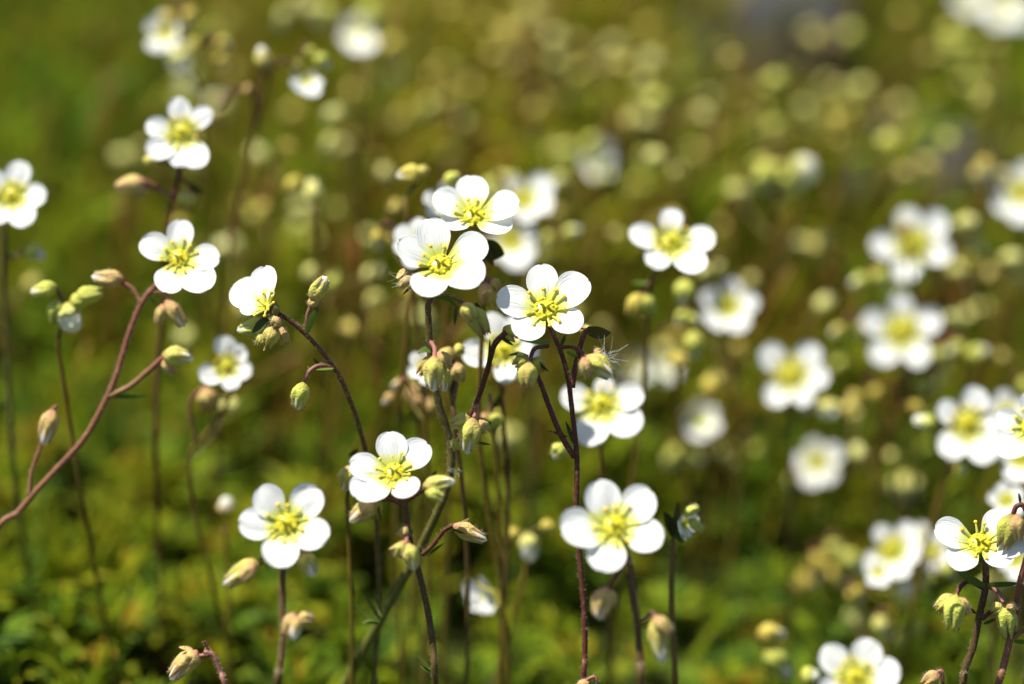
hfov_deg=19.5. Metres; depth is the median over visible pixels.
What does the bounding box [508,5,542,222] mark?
budding plant
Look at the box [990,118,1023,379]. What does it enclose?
budding plant
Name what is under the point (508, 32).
budding plant
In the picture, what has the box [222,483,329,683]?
flowering plant
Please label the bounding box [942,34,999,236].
budding plant
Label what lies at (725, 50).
budding plant
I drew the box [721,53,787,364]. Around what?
budding plant
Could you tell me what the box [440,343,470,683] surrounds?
flowering plant
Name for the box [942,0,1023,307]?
flowering plant
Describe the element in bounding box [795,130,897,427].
budding plant
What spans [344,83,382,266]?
budding plant
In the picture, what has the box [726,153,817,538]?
flowering plant
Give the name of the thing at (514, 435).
flowering plant
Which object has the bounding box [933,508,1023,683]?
flowering plant
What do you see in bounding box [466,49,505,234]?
budding plant
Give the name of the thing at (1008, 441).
flowering plant
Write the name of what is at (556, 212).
budding plant
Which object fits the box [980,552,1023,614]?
flowering plant
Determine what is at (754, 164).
budding plant
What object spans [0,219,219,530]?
flowering plant
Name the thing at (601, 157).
flowering plant
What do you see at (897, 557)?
flowering plant
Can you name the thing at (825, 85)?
budding plant
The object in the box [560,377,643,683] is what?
flowering plant
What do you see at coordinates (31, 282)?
budding plant
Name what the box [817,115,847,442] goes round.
budding plant
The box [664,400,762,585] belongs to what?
flowering plant
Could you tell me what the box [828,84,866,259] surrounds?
budding plant
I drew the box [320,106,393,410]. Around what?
budding plant
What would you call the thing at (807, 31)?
budding plant
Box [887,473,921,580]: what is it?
flowering plant
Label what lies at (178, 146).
flowering plant
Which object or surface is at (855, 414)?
budding plant
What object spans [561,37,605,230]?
budding plant
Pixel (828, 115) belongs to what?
budding plant
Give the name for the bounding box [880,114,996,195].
stone
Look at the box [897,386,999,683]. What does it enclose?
flowering plant
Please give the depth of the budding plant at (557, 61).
0.67 m
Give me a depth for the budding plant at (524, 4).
0.71 m
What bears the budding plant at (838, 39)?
on the ground
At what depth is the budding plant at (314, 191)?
0.57 m
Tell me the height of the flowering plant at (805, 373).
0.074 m
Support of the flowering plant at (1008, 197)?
on the ground
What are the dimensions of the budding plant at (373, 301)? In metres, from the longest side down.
0.090 x 0.021 x 0.019 m
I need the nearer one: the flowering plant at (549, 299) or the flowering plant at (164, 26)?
the flowering plant at (549, 299)
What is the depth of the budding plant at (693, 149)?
0.67 m
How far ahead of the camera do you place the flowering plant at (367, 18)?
0.62 m
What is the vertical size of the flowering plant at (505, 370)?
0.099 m
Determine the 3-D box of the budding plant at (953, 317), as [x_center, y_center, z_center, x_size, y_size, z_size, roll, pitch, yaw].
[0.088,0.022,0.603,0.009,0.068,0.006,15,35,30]
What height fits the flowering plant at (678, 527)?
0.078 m
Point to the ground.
(712, 568)
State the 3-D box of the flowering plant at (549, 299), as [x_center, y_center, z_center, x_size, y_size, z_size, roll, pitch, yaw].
[0.010,0.045,0.516,0.019,0.117,0.028,-21,34,-35]
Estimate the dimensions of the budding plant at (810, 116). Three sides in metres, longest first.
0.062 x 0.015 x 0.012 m
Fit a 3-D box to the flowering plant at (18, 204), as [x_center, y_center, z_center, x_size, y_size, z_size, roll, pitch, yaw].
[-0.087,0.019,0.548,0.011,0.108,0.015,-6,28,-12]
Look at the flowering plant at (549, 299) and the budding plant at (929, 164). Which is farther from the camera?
the budding plant at (929, 164)
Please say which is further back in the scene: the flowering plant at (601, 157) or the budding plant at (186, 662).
the flowering plant at (601, 157)
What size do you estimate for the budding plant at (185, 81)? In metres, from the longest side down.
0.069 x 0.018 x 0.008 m
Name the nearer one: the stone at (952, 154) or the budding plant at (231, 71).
the budding plant at (231, 71)
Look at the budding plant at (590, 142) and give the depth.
0.62 m
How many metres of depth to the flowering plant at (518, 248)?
0.57 m
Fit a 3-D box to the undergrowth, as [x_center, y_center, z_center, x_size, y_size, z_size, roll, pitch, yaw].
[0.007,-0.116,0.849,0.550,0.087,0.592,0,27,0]
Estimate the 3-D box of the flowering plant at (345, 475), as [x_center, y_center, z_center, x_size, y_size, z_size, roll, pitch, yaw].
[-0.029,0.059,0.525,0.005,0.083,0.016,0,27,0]
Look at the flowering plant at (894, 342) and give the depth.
0.58 m
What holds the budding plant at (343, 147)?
on the ground
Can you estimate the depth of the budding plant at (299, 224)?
0.63 m
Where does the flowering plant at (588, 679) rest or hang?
on the ground
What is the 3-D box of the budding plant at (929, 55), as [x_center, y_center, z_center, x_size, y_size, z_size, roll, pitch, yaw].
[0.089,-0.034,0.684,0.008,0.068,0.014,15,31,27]
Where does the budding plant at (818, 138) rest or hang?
on the ground
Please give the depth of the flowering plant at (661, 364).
0.62 m
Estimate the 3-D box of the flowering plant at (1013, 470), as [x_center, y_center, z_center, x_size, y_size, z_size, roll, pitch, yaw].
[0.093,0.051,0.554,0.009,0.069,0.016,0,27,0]
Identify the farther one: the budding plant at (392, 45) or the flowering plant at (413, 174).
the budding plant at (392, 45)
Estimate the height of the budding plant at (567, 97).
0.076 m
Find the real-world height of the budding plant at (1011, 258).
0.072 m
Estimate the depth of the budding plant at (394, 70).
0.72 m
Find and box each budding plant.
[0,274,56,515]
[111,130,205,394]
[135,98,226,302]
[164,70,227,207]
[166,640,227,683]
[175,63,239,236]
[176,217,250,481]
[187,15,235,221]
[206,199,249,388]
[213,142,294,480]
[225,202,274,464]
[248,144,280,436]
[271,206,355,356]
[283,104,363,248]
[284,175,383,526]
[291,199,372,373]
[302,198,402,590]
[305,176,340,602]
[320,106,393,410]
[324,33,401,328]
[328,140,368,313]
[340,286,421,567]
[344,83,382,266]
[361,24,396,82]
[378,1,411,98]
[386,4,458,293]
[401,307,441,429]
[416,0,452,164]
[421,70,468,216]
[437,93,463,303]
[440,1,483,158]
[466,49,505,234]
[478,22,544,156]
[485,175,526,435]
[496,20,574,248]
[497,22,542,183]
[499,0,544,111]
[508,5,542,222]
[534,206,567,512]
[536,173,581,447]
[545,59,635,319]
[547,30,620,262]
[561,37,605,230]
[571,227,626,455]
[580,113,632,373]
[594,312,672,515]
[596,38,633,238]
[607,2,618,89]
[626,106,661,231]
[627,151,707,309]
[633,52,713,318]
[637,65,661,207]
[640,21,716,294]
[641,148,691,489]
[644,91,680,431]
[668,351,723,643]
[682,46,732,346]
[682,220,761,499]
[686,113,750,277]
[692,157,772,382]
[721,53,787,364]
[731,88,778,163]
[753,32,822,325]
[754,72,790,343]
[774,236,816,377]
[783,69,833,222]
[791,101,820,286]
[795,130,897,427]
[798,293,846,559]
[801,27,835,156]
[814,110,868,238]
[817,10,911,306]
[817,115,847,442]
[819,403,902,554]
[823,34,875,237]
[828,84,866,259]
[833,103,892,295]
[842,24,898,264]
[848,79,909,314]
[851,401,924,637]
[867,220,911,548]
[888,165,925,403]
[891,50,937,208]
[902,335,941,609]
[917,90,987,399]
[919,48,990,277]
[922,214,988,501]
[926,253,986,523]
[929,306,961,581]
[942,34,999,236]
[942,263,1023,498]
[948,250,1023,514]
[961,295,1023,509]
[963,349,1023,589]
[983,76,1023,287]
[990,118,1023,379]
[992,493,1023,683]
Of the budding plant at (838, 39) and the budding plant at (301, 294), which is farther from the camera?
the budding plant at (838, 39)
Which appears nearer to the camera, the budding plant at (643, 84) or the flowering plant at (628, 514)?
the flowering plant at (628, 514)
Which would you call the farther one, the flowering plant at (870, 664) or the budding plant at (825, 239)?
the budding plant at (825, 239)
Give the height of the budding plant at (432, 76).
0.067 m
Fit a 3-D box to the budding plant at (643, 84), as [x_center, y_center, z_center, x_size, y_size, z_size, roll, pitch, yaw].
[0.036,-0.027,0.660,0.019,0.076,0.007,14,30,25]
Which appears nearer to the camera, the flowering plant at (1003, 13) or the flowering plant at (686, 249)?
the flowering plant at (686, 249)
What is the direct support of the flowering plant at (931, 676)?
on the ground
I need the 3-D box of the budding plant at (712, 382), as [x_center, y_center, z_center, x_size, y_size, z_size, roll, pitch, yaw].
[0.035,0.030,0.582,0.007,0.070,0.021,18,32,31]
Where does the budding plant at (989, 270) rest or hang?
on the ground
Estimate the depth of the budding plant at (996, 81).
0.68 m
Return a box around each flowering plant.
[0,161,46,679]
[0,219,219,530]
[30,281,116,683]
[114,97,212,683]
[145,0,232,496]
[187,335,251,683]
[211,42,329,571]
[217,496,234,683]
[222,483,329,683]
[229,265,382,683]
[277,0,382,322]
[337,448,357,683]
[339,217,518,683]
[346,431,455,683]
[371,164,428,680]
[382,352,431,683]
[393,218,423,683]
[403,380,436,683]
[423,172,460,683]
[432,175,519,683]
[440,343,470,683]
[462,312,539,683]
[463,518,554,683]
[481,387,505,683]
[485,173,553,605]
[487,222,579,626]
[489,407,521,545]
[496,264,614,679]
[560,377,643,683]
[560,479,674,683]
[573,134,614,378]
[577,674,598,683]
[611,208,715,683]
[619,325,684,485]
[663,501,704,683]
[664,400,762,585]
[674,253,758,633]
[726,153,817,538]
[756,623,792,683]
[759,341,840,682]
[787,438,842,619]
[793,532,861,646]
[799,638,899,683]
[830,293,988,663]
[844,520,955,656]
[850,207,951,583]
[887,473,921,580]
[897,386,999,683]
[920,668,944,683]
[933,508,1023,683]
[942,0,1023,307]
[970,151,1023,519]
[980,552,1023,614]
[987,389,1023,675]
[988,482,1023,683]
[992,393,1023,683]
[997,455,1023,683]
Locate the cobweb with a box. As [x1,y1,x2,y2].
[598,336,629,361]
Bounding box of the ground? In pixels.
[0,0,1023,683]
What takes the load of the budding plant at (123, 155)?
on the ground
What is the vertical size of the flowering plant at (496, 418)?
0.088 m
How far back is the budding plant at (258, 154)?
0.63 m
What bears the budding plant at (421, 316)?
on the ground
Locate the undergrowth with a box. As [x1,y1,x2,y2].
[0,0,1023,596]
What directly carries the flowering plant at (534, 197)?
on the ground
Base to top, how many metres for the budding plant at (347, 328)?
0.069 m
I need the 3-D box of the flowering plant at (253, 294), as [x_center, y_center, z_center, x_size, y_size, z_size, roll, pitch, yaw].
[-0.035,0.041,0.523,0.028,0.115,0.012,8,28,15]
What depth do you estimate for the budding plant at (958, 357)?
0.61 m
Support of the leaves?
on the ground
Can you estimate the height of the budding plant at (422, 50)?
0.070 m
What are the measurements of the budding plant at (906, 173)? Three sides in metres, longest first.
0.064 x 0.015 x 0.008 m
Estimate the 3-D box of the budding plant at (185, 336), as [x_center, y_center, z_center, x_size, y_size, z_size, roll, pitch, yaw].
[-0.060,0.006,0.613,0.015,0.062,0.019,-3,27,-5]
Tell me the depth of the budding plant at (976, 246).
0.59 m
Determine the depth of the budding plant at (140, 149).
0.66 m
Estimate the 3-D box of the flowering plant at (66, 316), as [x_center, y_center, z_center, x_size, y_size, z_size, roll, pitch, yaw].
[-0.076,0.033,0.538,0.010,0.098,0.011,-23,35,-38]
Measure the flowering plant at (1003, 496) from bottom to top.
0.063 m
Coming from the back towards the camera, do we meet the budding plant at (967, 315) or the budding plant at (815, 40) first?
the budding plant at (815, 40)
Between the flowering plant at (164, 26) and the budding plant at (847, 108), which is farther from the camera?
the budding plant at (847, 108)
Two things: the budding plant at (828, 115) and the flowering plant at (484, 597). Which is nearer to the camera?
the flowering plant at (484, 597)
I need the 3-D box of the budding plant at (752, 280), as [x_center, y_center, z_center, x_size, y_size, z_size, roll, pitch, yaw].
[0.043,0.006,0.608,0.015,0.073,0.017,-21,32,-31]
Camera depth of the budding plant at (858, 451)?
0.58 m
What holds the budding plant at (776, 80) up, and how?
on the ground
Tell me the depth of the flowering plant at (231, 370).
0.53 m
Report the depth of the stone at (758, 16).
0.82 m
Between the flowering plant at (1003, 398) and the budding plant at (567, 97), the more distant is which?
the budding plant at (567, 97)
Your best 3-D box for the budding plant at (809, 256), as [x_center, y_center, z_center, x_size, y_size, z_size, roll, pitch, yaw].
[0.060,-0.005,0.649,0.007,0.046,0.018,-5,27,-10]
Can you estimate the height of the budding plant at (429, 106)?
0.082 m
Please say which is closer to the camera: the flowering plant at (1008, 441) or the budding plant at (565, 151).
the flowering plant at (1008, 441)
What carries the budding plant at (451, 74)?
on the ground
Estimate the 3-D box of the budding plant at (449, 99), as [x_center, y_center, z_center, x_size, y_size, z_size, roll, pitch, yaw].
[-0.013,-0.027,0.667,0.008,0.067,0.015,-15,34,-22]
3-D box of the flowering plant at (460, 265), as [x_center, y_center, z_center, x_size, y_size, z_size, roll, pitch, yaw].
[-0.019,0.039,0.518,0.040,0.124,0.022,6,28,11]
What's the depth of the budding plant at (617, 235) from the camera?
0.60 m
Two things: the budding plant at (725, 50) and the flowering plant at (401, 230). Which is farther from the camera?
the budding plant at (725, 50)
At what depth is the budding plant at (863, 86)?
0.66 m
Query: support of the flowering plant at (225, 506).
on the ground
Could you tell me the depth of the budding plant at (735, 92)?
0.68 m
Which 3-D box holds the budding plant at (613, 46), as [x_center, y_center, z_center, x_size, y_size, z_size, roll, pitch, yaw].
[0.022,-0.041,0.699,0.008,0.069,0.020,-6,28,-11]
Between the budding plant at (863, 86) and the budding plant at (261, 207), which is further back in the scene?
the budding plant at (863, 86)
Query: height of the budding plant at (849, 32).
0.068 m
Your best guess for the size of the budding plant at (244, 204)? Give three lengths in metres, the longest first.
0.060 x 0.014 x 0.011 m
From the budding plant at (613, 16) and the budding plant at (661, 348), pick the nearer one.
the budding plant at (661, 348)
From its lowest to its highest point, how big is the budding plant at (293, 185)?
0.090 m
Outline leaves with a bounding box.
[0,0,1023,683]
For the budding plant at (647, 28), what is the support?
on the ground
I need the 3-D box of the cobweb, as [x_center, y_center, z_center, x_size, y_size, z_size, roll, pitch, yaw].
[0.016,0.001,0.496,0.008,0.006,0.008,0,27,0]
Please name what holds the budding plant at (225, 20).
on the ground
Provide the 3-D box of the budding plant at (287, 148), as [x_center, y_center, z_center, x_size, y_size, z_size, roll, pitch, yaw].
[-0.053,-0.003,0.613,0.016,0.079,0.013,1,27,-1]
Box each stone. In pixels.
[680,0,851,94]
[841,122,977,215]
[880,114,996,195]
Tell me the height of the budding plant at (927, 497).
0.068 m
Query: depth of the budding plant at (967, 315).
0.62 m
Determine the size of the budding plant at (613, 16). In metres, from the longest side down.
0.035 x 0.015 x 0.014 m
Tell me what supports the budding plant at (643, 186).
on the ground
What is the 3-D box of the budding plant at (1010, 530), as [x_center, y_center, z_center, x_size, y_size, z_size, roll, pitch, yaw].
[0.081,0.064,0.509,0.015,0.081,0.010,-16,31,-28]
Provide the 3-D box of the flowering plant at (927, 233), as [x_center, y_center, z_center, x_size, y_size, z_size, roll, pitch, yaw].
[0.078,0.017,0.597,0.018,0.089,0.018,18,32,32]
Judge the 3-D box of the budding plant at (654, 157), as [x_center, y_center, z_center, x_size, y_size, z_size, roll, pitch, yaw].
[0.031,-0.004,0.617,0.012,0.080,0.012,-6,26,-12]
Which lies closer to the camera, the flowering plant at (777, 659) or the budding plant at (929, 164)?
the flowering plant at (777, 659)
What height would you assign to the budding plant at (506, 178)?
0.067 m
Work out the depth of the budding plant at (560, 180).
0.60 m
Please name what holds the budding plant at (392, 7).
on the ground
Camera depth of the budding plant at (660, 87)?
0.70 m
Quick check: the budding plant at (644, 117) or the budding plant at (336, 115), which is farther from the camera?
the budding plant at (644, 117)
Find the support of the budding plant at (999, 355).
on the ground
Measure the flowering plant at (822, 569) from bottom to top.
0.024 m
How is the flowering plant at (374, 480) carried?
on the ground
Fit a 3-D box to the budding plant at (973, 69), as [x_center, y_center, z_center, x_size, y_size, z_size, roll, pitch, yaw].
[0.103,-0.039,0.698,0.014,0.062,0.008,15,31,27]
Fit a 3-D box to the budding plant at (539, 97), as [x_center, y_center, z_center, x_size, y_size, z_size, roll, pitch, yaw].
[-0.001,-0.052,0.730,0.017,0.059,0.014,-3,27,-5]
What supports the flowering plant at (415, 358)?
on the ground
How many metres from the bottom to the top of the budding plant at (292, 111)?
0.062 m
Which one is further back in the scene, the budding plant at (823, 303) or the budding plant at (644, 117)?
the budding plant at (644, 117)
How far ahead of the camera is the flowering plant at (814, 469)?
0.60 m
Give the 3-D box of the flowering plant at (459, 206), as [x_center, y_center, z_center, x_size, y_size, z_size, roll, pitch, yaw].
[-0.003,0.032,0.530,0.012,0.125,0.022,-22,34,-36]
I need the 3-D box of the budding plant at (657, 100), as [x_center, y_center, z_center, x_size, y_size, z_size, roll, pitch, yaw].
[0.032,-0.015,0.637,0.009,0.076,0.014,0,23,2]
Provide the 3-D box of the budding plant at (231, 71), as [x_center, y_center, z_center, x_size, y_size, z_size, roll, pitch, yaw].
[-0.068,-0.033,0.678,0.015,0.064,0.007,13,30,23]
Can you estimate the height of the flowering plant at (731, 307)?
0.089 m
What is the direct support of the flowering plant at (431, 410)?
on the ground
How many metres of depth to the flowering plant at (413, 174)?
0.54 m
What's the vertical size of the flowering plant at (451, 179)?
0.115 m
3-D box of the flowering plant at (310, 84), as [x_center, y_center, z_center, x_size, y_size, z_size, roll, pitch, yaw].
[-0.047,-0.002,0.575,0.027,0.117,0.009,-3,27,-7]

